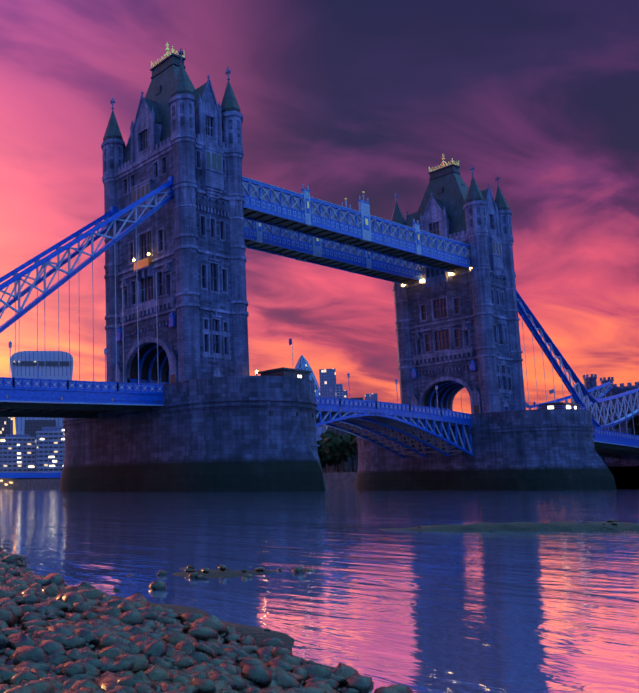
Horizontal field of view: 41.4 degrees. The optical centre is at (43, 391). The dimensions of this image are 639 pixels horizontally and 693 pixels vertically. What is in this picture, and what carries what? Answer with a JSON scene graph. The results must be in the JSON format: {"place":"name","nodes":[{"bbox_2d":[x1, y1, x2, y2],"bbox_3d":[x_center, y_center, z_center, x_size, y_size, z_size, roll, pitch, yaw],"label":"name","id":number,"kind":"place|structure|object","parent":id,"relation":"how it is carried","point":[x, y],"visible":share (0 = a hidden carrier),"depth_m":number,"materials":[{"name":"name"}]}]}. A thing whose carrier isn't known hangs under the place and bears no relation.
{"place":"outdoors","nodes":[
{"label":"outdoors","id":0,"kind":"place"},
{"bbox_2d":[0,489,638,692],"bbox_3d":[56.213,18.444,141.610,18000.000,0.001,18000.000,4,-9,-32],"label":"river water","id":1,"kind":"structure","parent":0,"point":[483,612],"depth_m":4.40,"materials":[{"name":"blue liquid"}]},
{"bbox_2d":[60,376,326,491],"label":"pier","id":2,"kind":"structure","parent":1,"relation":"in","point":[239,434],"depth_m":102.04,"materials":[{"name":"stone"}]},
{"bbox_2d":[0,176,173,417],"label":"side span","id":3,"kind":"object","parent":2,"relation":"on","point":[37,397],"visible":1,"depth_m":105.29,"materials":[{"name":"metal"}]},
{"bbox_2d":[101,43,249,383],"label":"tower","id":4,"kind":"structure","parent":2,"relation":"on","point":[191,246],"depth_m":118.76,"materials":[{"name":"stone"}]},
{"bbox_2d":[242,176,470,284],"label":"walkways","id":5,"kind":"structure","parent":4,"relation":"attached to","point":[304,226],"depth_m":145.43,"materials":[{"name":"metal"}]},
{"bbox_2d":[354,409,616,489],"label":"pier","id":6,"kind":"structure","parent":1,"relation":"in","point":[545,449],"depth_m":146.87,"materials":[{"name":"stone"}]},
{"bbox_2d":[8,267,614,430],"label":"pier cabins and lamps","id":7,"kind":"object","parent":6,"relation":"on","point":[292,372],"visible":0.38,"depth_m":116.34,"materials":[{"name":"metal"}]},
{"bbox_2d":[315,397,472,458],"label":"bascule span","id":8,"kind":"object","parent":6,"relation":"attached to","point":[371,416],"visible":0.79,"depth_m":147.64,"materials":[{"name":"metal"}]},
{"bbox_2d":[391,155,525,413],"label":"tower","id":9,"kind":"structure","parent":6,"relation":"on","point":[457,332],"depth_m":162.78,"materials":[{"name":"stone"}]},
{"bbox_2d":[460,291,638,488],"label":"side span","id":10,"kind":"object","parent":6,"relation":"on","point":[619,446],"visible":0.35,"depth_m":189.25,"materials":[{"name":"metal"}]},
{"bbox_2d":[0,0,638,433],"label":"sky","id":11,"kind":"structure","parent":0,"point":[338,99],"materials":[{"name":"pink"}]},
{"bbox_2d":[16,521,638,692],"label":"mudbank","id":12,"kind":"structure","parent":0,"point":[258,634],"depth_m":8.23,"materials":[{"name":"brown soil"}]},
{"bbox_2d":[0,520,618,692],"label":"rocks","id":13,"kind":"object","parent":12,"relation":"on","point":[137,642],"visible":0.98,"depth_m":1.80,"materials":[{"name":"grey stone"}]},
{"label":"ground","id":14,"kind":"structure","parent":0,"visible":0},
{"bbox_2d":[0,351,638,488],"bbox_3d":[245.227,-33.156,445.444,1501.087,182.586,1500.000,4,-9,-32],"label":"city skyline","id":15,"kind":"structure","parent":14,"relation":"on","point":[32,452],"depth_m":542.47,"materials":[{"name":"stone"}]},
{"bbox_2d":[317,408,638,471],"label":"trees","id":16,"kind":"object","parent":14,"relation":"on","point":[334,448],"visible":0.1,"depth_m":305.78,"materials":[{"name":"plant"}]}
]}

